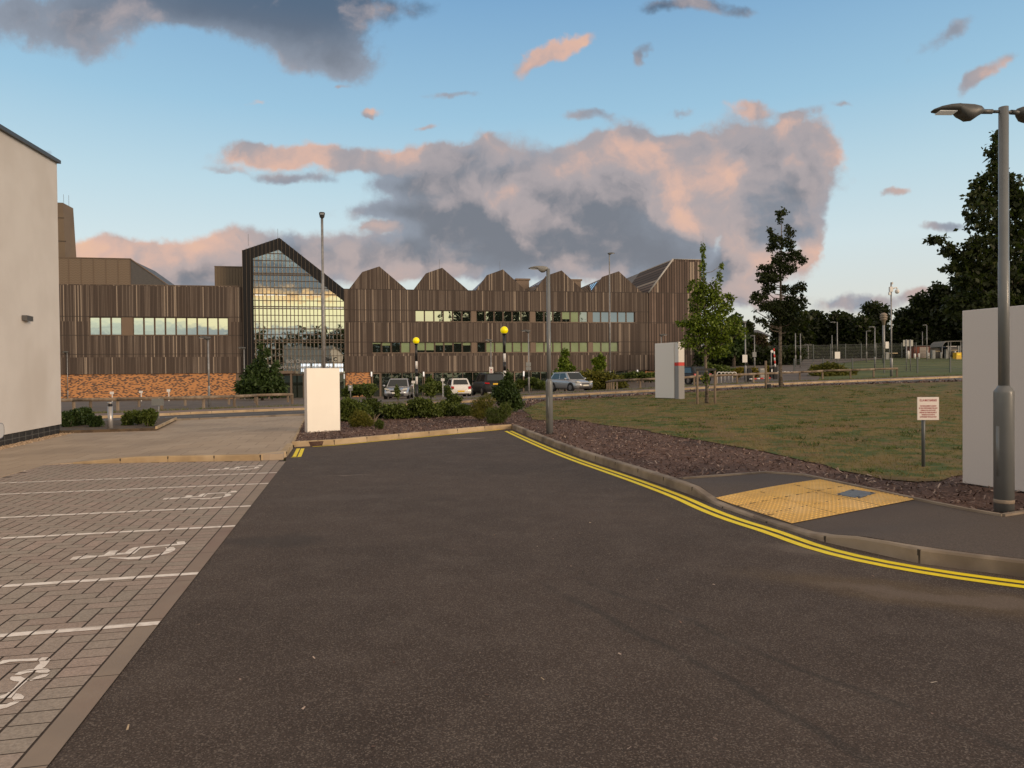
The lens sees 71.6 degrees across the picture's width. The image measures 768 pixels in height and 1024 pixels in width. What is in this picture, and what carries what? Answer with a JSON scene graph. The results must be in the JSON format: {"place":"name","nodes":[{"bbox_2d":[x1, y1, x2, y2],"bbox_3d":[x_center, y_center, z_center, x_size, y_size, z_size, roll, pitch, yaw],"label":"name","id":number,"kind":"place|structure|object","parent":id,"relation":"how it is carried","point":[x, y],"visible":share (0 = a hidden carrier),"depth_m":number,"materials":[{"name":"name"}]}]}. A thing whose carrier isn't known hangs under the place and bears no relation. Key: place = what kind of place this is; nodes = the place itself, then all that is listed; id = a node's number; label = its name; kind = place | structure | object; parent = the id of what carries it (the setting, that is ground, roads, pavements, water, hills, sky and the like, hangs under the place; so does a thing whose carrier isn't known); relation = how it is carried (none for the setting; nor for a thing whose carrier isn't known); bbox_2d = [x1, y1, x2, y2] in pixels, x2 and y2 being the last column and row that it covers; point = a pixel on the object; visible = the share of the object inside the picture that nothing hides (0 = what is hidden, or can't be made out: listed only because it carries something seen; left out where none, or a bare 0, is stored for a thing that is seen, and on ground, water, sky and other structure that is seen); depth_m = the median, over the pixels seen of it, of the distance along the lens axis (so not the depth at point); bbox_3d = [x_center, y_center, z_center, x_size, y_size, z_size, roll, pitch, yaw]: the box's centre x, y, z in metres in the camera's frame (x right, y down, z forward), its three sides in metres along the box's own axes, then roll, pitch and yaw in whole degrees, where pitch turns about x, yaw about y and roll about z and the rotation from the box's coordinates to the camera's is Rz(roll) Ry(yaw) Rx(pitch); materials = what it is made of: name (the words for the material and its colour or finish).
{"place":"outdoors","nodes":[
{"label":"outdoors","id":0,"kind":"place"},
{"bbox_2d":[0,432,73,449],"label":"gravel","id":1,"kind":"structure","parent":0,"point":[2,447],"depth_m":18.31,"materials":[{"name":"gravel"}]},
{"bbox_2d":[58,194,75,256],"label":"stair tower","id":2,"kind":"structure","parent":0,"point":[66,240],"depth_m":93.28,"materials":[{"name":"brown wood"}]},
{"bbox_2d":[0,460,282,767],"bbox_3d":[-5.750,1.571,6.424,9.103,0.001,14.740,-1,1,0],"label":"block paving","id":3,"kind":"structure","parent":0,"point":[30,690],"depth_m":6.41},
{"bbox_2d":[0,465,276,708],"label":"bay marking","id":4,"kind":"object","parent":3,"relation":"on","point":[41,665],"visible":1,"depth_m":5.76,"materials":[{"name":"white paint"}]},
{"bbox_2d":[14,461,285,767],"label":"edging strip","id":5,"kind":"object","parent":3,"relation":"on","point":[52,740],"visible":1,"depth_m":3.99,"materials":[{"name":"grey concrete"}]},
{"bbox_2d":[0,415,304,477],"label":"slab pavement","id":6,"kind":"structure","parent":0,"point":[254,435],"depth_m":17.00,"materials":[{"name":"beige concrete"}]},
{"bbox_2d":[61,381,690,412],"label":"car park","id":7,"kind":"structure","parent":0,"point":[131,405],"depth_m":46.48,"materials":[{"name":"grey asphalt"}]},
{"bbox_2d":[61,393,293,410],"bbox_3d":[-17.775,1.022,37.637,13.422,0.772,2.533,-1,1,-37],"label":"timber rail","id":8,"kind":"object","parent":7,"relation":"on","point":[117,400],"visible":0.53,"depth_m":36.74,"materials":[{"name":"brown wood"}]},
{"bbox_2d":[232,341,289,399],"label":"entrance tree","id":9,"kind":"object","parent":7,"relation":"on","point":[257,376],"visible":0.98,"depth_m":51.50,"materials":[{"name":"green plant"}]},
{"bbox_2d":[383,378,413,398],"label":"parked car","id":10,"kind":"object","parent":7,"relation":"on","point":[405,385],"visible":0.97,"depth_m":50.41,"materials":[{"name":"silver metal"}]},
{"bbox_2d":[443,378,470,395],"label":"parked car","id":11,"kind":"object","parent":7,"relation":"on","point":[461,386],"visible":0.71,"depth_m":54.42,"materials":[{"name":"white paint"}]},
{"bbox_2d":[471,372,502,395],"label":"parked car","id":12,"kind":"object","parent":7,"relation":"on","point":[483,383],"visible":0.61,"depth_m":55.08,"materials":[{"name":"black paint"}]},
{"bbox_2d":[551,348,577,390],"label":"car park tree","id":13,"kind":"object","parent":7,"relation":"on","point":[564,364],"visible":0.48,"depth_m":59.74,"materials":[{"name":"green plant"}]},
{"bbox_2d":[551,372,592,391],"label":"parked car","id":14,"kind":"object","parent":7,"relation":"on","point":[570,381],"visible":0.86,"depth_m":54.75,"materials":[{"name":"silver metal"}]},
{"bbox_2d":[590,352,606,372],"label":"car park tree","id":15,"kind":"object","parent":7,"relation":"on","point":[599,362],"visible":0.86,"depth_m":59.75,"materials":[{"name":"green plant"}]},
{"bbox_2d":[579,367,628,389],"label":"yellowing bush","id":16,"kind":"object","parent":7,"relation":"on","point":[600,380],"visible":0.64,"depth_m":57.80,"materials":[{"name":"green plant"}]},
{"bbox_2d":[619,371,654,387],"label":"hedge","id":17,"kind":"object","parent":7,"relation":"on","point":[634,375],"visible":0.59,"depth_m":67.43,"materials":[{"name":"green plant"}]},
{"bbox_2d":[566,367,897,390],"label":"timber rail","id":18,"kind":"object","parent":7,"relation":"on","point":[608,384],"visible":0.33,"depth_m":52.58,"materials":[{"name":"brown wood"}]},
{"bbox_2d":[49,357,961,764],"bbox_3d":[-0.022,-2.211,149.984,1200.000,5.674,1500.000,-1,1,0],"label":"ground","id":19,"kind":"structure","parent":0,"point":[933,367],"depth_m":68.47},
{"bbox_2d":[0,124,60,445],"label":"rendered building","id":20,"kind":"structure","parent":19,"relation":"on","point":[30,389],"depth_m":18.77,"materials":[{"name":"grey paint"}]},
{"bbox_2d":[59,418,175,432],"bbox_3d":[-20.416,1.493,21.388,18.250,0.104,5.820,-1,1,-20],"label":"planting bed","id":21,"kind":"object","parent":19,"relation":"on","point":[118,426],"visible":0.45,"depth_m":21.88,"materials":[{"name":"soil"}]},
{"bbox_2d":[60,410,73,426],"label":"shrub","id":22,"kind":"object","parent":21,"relation":"on","point":[67,418],"visible":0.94,"depth_m":22.59,"materials":[{"name":"green plant"}]},
{"bbox_2d":[69,408,83,425],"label":"shrub","id":23,"kind":"object","parent":21,"relation":"on","point":[78,416],"visible":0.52,"depth_m":23.05,"materials":[{"name":"green plant"}]},
{"bbox_2d":[85,413,104,426],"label":"shrub","id":24,"kind":"object","parent":21,"relation":"on","point":[93,420],"visible":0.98,"depth_m":22.49,"materials":[{"name":"green plant"}]},
{"bbox_2d":[120,410,136,424],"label":"shrub","id":25,"kind":"object","parent":21,"relation":"on","point":[128,417],"visible":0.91,"depth_m":23.07,"materials":[{"name":"green plant"}]},
{"bbox_2d":[138,408,158,425],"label":"shrub","id":26,"kind":"object","parent":21,"relation":"on","point":[149,417],"visible":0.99,"depth_m":22.45,"materials":[{"name":"green plant"}]},
{"bbox_2d":[73,443,292,463],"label":"kerb","id":27,"kind":"structure","parent":19,"relation":"on","point":[287,448],"depth_m":13.60,"materials":[{"name":"grey concrete"}]},
{"bbox_2d":[176,414,304,420],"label":"kerb","id":28,"kind":"structure","parent":19,"relation":"on","point":[241,417],"depth_m":28.29,"materials":[{"name":"grey concrete"}]},
{"bbox_2d":[319,212,324,367],"bbox_3d":[-8.224,-3.042,30.943,0.250,8.836,0.662,-1,1,-15],"label":"lamp post","id":29,"kind":"object","parent":19,"relation":"on","point":[321,214],"visible":0.61,"depth_m":31.11,"materials":[{"name":"metal"}]},
{"bbox_2d":[340,382,378,398],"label":"bush","id":30,"kind":"object","parent":19,"relation":"on","point":[356,391],"visible":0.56,"depth_m":65.56,"materials":[{"name":"green plant"}]},
{"bbox_2d":[59,238,701,398],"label":"research building","id":31,"kind":"structure","parent":19,"relation":"on","point":[125,340],"depth_m":86.25,"materials":[{"name":"brown wood"}]},
{"bbox_2d":[90,317,99,334],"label":"window","id":32,"kind":"structure","parent":31,"relation":"in","point":[94,321],"depth_m":81.12,"materials":[{"name":"clear glass"}]},
{"bbox_2d":[100,317,110,334],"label":"window","id":33,"kind":"structure","parent":31,"relation":"in","point":[105,321],"depth_m":81.32,"materials":[{"name":"clear glass"}]},
{"bbox_2d":[58,257,173,284],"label":"plant screen","id":34,"kind":"object","parent":31,"relation":"attached to","point":[81,270],"visible":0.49,"depth_m":88.44,"materials":[{"name":"brown metal"}]},
{"bbox_2d":[111,317,121,334],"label":"window","id":35,"kind":"structure","parent":31,"relation":"in","point":[116,324],"depth_m":81.54,"materials":[{"name":"clear glass"}]},
{"bbox_2d":[133,318,143,334],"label":"window","id":36,"kind":"structure","parent":31,"relation":"in","point":[138,323],"depth_m":81.98,"materials":[{"name":"clear glass"}]},
{"bbox_2d":[144,318,154,334],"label":"window","id":37,"kind":"structure","parent":31,"relation":"in","point":[149,323],"depth_m":82.20,"materials":[{"name":"clear glass"}]},
{"bbox_2d":[176,318,186,334],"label":"window","id":38,"kind":"structure","parent":31,"relation":"in","point":[181,326],"depth_m":82.82,"materials":[{"name":"clear glass"}]},
{"bbox_2d":[197,318,207,334],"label":"window","id":39,"kind":"structure","parent":31,"relation":"in","point":[202,324],"depth_m":83.27,"materials":[{"name":"clear glass"}]},
{"bbox_2d":[214,266,241,285],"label":"plant box","id":40,"kind":"object","parent":31,"relation":"on","point":[228,275],"visible":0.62,"depth_m":86.39,"materials":[{"name":"brown metal"}]},
{"bbox_2d":[294,424,511,446],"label":"kerb","id":41,"kind":"structure","parent":19,"relation":"on","point":[397,436],"depth_m":17.89,"materials":[{"name":"grey concrete"}]},
{"bbox_2d":[412,375,445,397],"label":"bush","id":42,"kind":"object","parent":19,"relation":"on","point":[438,383],"visible":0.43,"depth_m":65.71,"materials":[{"name":"green plant"}]},
{"bbox_2d":[514,377,545,391],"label":"bush","id":43,"kind":"object","parent":19,"relation":"on","point":[536,383],"visible":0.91,"depth_m":65.67,"materials":[{"name":"green plant"}]},
{"bbox_2d":[102,376,961,417],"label":"kerb","id":44,"kind":"structure","parent":19,"relation":"on","point":[236,411],"depth_m":39.88,"materials":[{"name":"grey concrete"}]},
{"bbox_2d":[296,380,1023,512],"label":"bark bed","id":45,"kind":"object","parent":19,"relation":"on","point":[950,490],"visible":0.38,"depth_m":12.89,"materials":[{"name":"brown wood"}]},
{"bbox_2d":[304,368,339,432],"bbox_3d":[-5.146,0.439,19.239,0.948,1.732,0.202,-1,1,-40],"label":"blank sign","id":46,"kind":"object","parent":45,"relation":"on","point":[322,398],"visible":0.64,"depth_m":19.12,"materials":[{"name":"white plastic"}]},
{"bbox_2d":[340,397,376,421],"bbox_3d":[-5.156,0.858,23.235,1.425,0.915,1.158,-1,1,0],"label":"evergreen bush","id":47,"kind":"object","parent":45,"relation":"on","point":[348,406],"visible":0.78,"depth_m":22.96,"materials":[{"name":"green plant"}]},
{"bbox_2d":[348,408,374,426],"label":"heather shrub","id":48,"kind":"object","parent":45,"relation":"on","point":[363,418],"visible":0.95,"depth_m":20.53,"materials":[{"name":"green plant"}]},
{"bbox_2d":[361,384,383,417],"bbox_3d":[-4.816,0.621,24.557,1.068,1.291,0.930,-1,1,0],"label":"evergreen bush","id":49,"kind":"object","parent":45,"relation":"on","point":[368,393],"visible":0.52,"depth_m":24.41,"materials":[{"name":"green plant"}]},
{"bbox_2d":[378,384,418,418],"bbox_3d":[-3.866,0.645,23.948,1.432,1.319,1.177,-1,1,-39],"label":"evergreen bush","id":50,"kind":"object","parent":45,"relation":"on","point":[398,410],"visible":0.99,"depth_m":23.68,"materials":[{"name":"green plant"}]},
{"bbox_2d":[407,382,445,417],"bbox_3d":[-2.925,0.560,24.075,1.376,1.347,1.280,-1,1,0],"label":"evergreen bush","id":51,"kind":"object","parent":45,"relation":"on","point":[421,407],"visible":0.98,"depth_m":23.86,"materials":[{"name":"green plant"}]},
{"bbox_2d":[433,384,463,416],"bbox_3d":[-2.175,0.620,24.620,1.365,1.226,1.158,-1,1,0],"label":"evergreen bush","id":52,"kind":"object","parent":45,"relation":"on","point":[453,400],"visible":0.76,"depth_m":24.49,"materials":[{"name":"green plant"}]},
{"bbox_2d":[452,403,472,415],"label":"evergreen bush","id":53,"kind":"object","parent":45,"relation":"on","point":[462,409],"visible":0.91,"depth_m":23.88,"materials":[{"name":"green plant"}]},
{"bbox_2d":[469,392,497,420],"bbox_3d":[-0.882,0.712,21.822,0.920,0.927,0.667,-1,1,-25],"label":"heather shrub","id":54,"kind":"object","parent":45,"relation":"on","point":[480,405],"visible":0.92,"depth_m":21.72,"materials":[{"name":"green plant"}]},
{"bbox_2d":[483,401,512,423],"bbox_3d":[-0.395,0.869,20.547,0.889,0.744,0.676,-1,1,0],"label":"heather shrub","id":55,"kind":"object","parent":45,"relation":"on","point":[496,414],"visible":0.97,"depth_m":20.46,"materials":[{"name":"green plant"}]},
{"bbox_2d":[489,369,525,411],"bbox_3d":[-0.180,0.255,24.978,1.351,1.604,1.117,-1,1,-35],"label":"conical bush","id":56,"kind":"object","parent":45,"relation":"on","point":[504,390],"visible":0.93,"depth_m":24.79,"materials":[{"name":"green plant"}]},
{"bbox_2d":[528,266,552,433],"bbox_3d":[0.695,-0.778,17.205,0.573,4.159,0.185,0,1,14],"label":"lamp post","id":57,"kind":"object","parent":45,"relation":"on","point":[549,400],"visible":0.94,"depth_m":17.11,"materials":[{"name":"grey metal"}]},
{"bbox_2d":[522,377,961,407],"bbox_3d":[11.434,0.271,33.228,25.414,0.961,5.876,-1,1,-16],"label":"edging","id":58,"kind":"object","parent":45,"relation":"on","point":[643,393],"visible":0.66,"depth_m":34.07,"materials":[{"name":"grey concrete"}]},
{"bbox_2d":[681,471,1023,516],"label":"path edging","id":59,"kind":"object","parent":45,"relation":"on","point":[925,500],"visible":0.51,"depth_m":8.76,"materials":[{"name":"grey concrete"}]},
{"bbox_2d":[931,103,1023,512],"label":"lamp post","id":60,"kind":"object","parent":45,"relation":"on","point":[1003,446],"visible":0.95,"depth_m":7.44,"materials":[{"name":"grey metal"}]},
{"bbox_2d":[962,305,1023,492],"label":"blank sign","id":61,"kind":"object","parent":45,"relation":"on","point":[980,355],"visible":0.78,"depth_m":9.05,"materials":[{"name":"white metal"}]},
{"bbox_2d":[684,366,710,384],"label":"parked car","id":62,"kind":"object","parent":19,"relation":"on","point":[689,370],"visible":0.36,"depth_m":58.32,"materials":[{"name":"black paint"}]},
{"bbox_2d":[701,362,735,373],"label":"hedge","id":63,"kind":"object","parent":19,"relation":"on","point":[721,368],"visible":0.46,"depth_m":71.47,"materials":[{"name":"green plant"}]},
{"bbox_2d":[721,312,752,366],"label":"background tree","id":64,"kind":"object","parent":19,"relation":"on","point":[738,346],"visible":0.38,"depth_m":83.37,"materials":[{"name":"green plant"}]},
{"bbox_2d":[692,342,808,365],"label":"hedge","id":65,"kind":"object","parent":19,"relation":"on","point":[763,355],"visible":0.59,"depth_m":84.00,"materials":[{"name":"green plant"}]},
{"bbox_2d":[512,424,1023,576],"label":"kerb","id":66,"kind":"structure","parent":19,"relation":"on","point":[1009,566],"depth_m":6.45,"materials":[{"name":"grey concrete"}]},
{"bbox_2d":[763,308,817,349],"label":"woodland tree","id":67,"kind":"object","parent":19,"relation":"on","point":[807,337],"visible":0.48,"depth_m":110.96,"materials":[{"name":"green plant"}]},
{"bbox_2d":[804,309,835,345],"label":"woodland tree","id":68,"kind":"object","parent":19,"relation":"on","point":[818,324],"visible":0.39,"depth_m":113.95,"materials":[{"name":"green plant"}]},
{"bbox_2d":[807,360,857,375],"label":"green shrub","id":69,"kind":"object","parent":19,"relation":"on","point":[826,365],"visible":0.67,"depth_m":59.58,"materials":[{"name":"green plant"}]},
{"bbox_2d":[818,309,859,347],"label":"woodland tree","id":70,"kind":"object","parent":19,"relation":"on","point":[842,318],"visible":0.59,"depth_m":112.77,"materials":[{"name":"green plant"}]},
{"bbox_2d":[770,342,916,361],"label":"fence","id":71,"kind":"object","parent":19,"relation":"on","point":[853,350],"visible":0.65,"depth_m":96.56,"materials":[{"name":"grey metal"}]},
{"bbox_2d":[841,313,881,347],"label":"woodland tree","id":72,"kind":"object","parent":19,"relation":"on","point":[857,327],"visible":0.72,"depth_m":108.80,"materials":[{"name":"green plant"}]},
{"bbox_2d":[802,344,943,358],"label":"hedge","id":73,"kind":"object","parent":19,"relation":"on","point":[819,352],"visible":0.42,"depth_m":104.91,"materials":[{"name":"green plant"}]},
{"bbox_2d":[859,300,893,345],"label":"woodland tree","id":74,"kind":"object","parent":19,"relation":"on","point":[873,310],"visible":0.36,"depth_m":116.97,"materials":[{"name":"green plant"}]},
{"bbox_2d":[793,357,961,372],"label":"fence","id":75,"kind":"object","parent":19,"relation":"on","point":[895,364],"visible":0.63,"depth_m":61.34,"materials":[{"name":"grey"}]},
{"bbox_2d":[880,313,888,362],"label":"siren mast","id":76,"kind":"object","parent":19,"relation":"on","point":[883,319],"visible":0.98,"depth_m":83.82,"materials":[{"name":"metal"}]},
{"bbox_2d":[888,282,899,376],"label":"camera mast","id":77,"kind":"object","parent":19,"relation":"on","point":[891,288],"visible":0.94,"depth_m":56.32,"materials":[{"name":"metal"}]},
{"bbox_2d":[881,306,921,345],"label":"woodland tree","id":78,"kind":"object","parent":19,"relation":"on","point":[900,317],"visible":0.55,"depth_m":110.86,"materials":[{"name":"green plant"}]},
{"bbox_2d":[903,345,929,357],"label":"brick kiosk","id":79,"kind":"object","parent":19,"relation":"on","point":[921,349],"visible":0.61,"depth_m":103.95,"materials":[{"name":"brown"}]},
{"bbox_2d":[899,289,951,347],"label":"woodland tree","id":80,"kind":"object","parent":19,"relation":"on","point":[921,305],"visible":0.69,"depth_m":108.67,"materials":[{"name":"green plant"}]},
{"bbox_2d":[920,280,961,345],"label":"woodland tree","id":81,"kind":"object","parent":19,"relation":"on","point":[938,292],"visible":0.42,"depth_m":107.28,"materials":[{"name":"green plant"}]},
{"bbox_2d":[929,341,960,358],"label":"shelter","id":82,"kind":"object","parent":19,"relation":"on","point":[933,345],"visible":0.79,"depth_m":99.70,"materials":[{"name":"grey metal"}]},
{"bbox_2d":[942,272,990,349],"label":"woodland tree","id":83,"kind":"object","parent":19,"relation":"on","point":[957,325],"visible":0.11,"depth_m":105.35,"materials":[{"name":"green plant"}]},
{"bbox_2d":[0,0,1023,378],"label":"sky","id":84,"kind":"structure","parent":0,"point":[476,139],"materials":[{"name":"blue"}]},
{"bbox_2d":[92,374,960,413],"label":"grass","id":85,"kind":"structure","parent":0,"point":[537,393],"depth_m":42.67,"materials":[{"name":"green plant"}]},
{"bbox_2d":[95,375,961,415],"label":"footway","id":86,"kind":"structure","parent":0,"point":[170,411],"depth_m":39.29,"materials":[{"name":"grey concrete"}]},
{"bbox_2d":[413,337,419,396],"bbox_3d":[-5.057,-0.741,37.593,0.360,3.467,0.356,-1,1,0],"label":"crossing beacon","id":87,"kind":"object","parent":86,"relation":"on","point":[416,340],"visible":0.98,"depth_m":37.54,"materials":[{"name":"black paint"}]},
{"bbox_2d":[103,378,960,420],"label":"public road","id":88,"kind":"structure","parent":0,"point":[242,414],"depth_m":32.85,"materials":[{"name":"grey asphalt"}]},
{"bbox_2d":[47,429,1023,767],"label":"asphalt road","id":89,"kind":"structure","parent":0,"point":[517,567],"depth_m":4.28,"materials":[{"name":"grey asphalt"}]},
{"bbox_2d":[292,429,1023,587],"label":"road marking","id":90,"kind":"object","parent":89,"relation":"on","point":[805,540],"visible":1,"depth_m":7.04,"materials":[{"name":"yellow paint"}]},
{"bbox_2d":[523,381,962,481],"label":"lawn","id":91,"kind":"structure","parent":0,"point":[941,388],"depth_m":19.17,"materials":[{"name":"green plant"}]},
{"bbox_2d":[655,342,684,398],"bbox_3d":[6.578,-0.466,29.623,0.373,2.509,1.631,-1,1,-30],"label":"blank sign","id":92,"kind":"object","parent":91,"relation":"on","point":[669,370],"visible":0.91,"depth_m":29.51,"materials":[{"name":"grey metal"}]},
{"bbox_2d":[675,243,748,402],"bbox_3d":[7.395,-2.353,26.254,2.772,6.427,1.568,-1,1,0],"label":"young maple","id":93,"kind":"object","parent":91,"relation":"on","point":[704,324],"visible":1,"depth_m":26.19,"materials":[{"name":"green plant"}]},
{"bbox_2d":[747,206,810,386],"bbox_3d":[12.735,-4.087,34.109,2.944,8.798,1.906,-1,1,0],"label":"young tree","id":94,"kind":"object","parent":91,"relation":"on","point":[781,312],"visible":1,"depth_m":33.83,"materials":[{"name":"green plant"}]},
{"bbox_2d":[917,397,938,466],"bbox_3d":[6.427,0.793,10.988,0.313,1.182,0.070,0,1,7],"label":"notice sign","id":95,"kind":"object","parent":91,"relation":"on","point":[927,408],"visible":1,"depth_m":10.96,"materials":[{"name":"grey metal"}]},
{"bbox_2d":[922,129,1023,321],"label":"tall maple","id":96,"kind":"object","parent":91,"relation":"on","point":[976,257],"visible":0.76,"depth_m":28.70,"materials":[{"name":"green plant"}]},
{"bbox_2d":[686,357,892,384],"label":"access road","id":97,"kind":"structure","parent":0,"point":[795,376],"depth_m":67.58,"materials":[{"name":"grey asphalt"}]},
{"bbox_2d":[677,473,1023,558],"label":"footpath","id":98,"kind":"structure","parent":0,"point":[918,523],"depth_m":7.07,"materials":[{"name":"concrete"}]},
{"bbox_2d":[716,479,913,522],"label":"tactile paving","id":99,"kind":"structure","parent":98,"relation":"on","point":[758,493],"depth_m":8.39,"materials":[{"name":"yellow concrete"}]},
{"bbox_2d":[835,489,874,497],"bbox_3d":[4.177,1.342,8.634,0.473,0.050,0.326,-1,1,-38],"label":"inspection cover","id":100,"kind":"object","parent":99,"relation":"on","point":[853,493],"visible":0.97,"depth_m":8.61,"materials":[{"name":"metal"}]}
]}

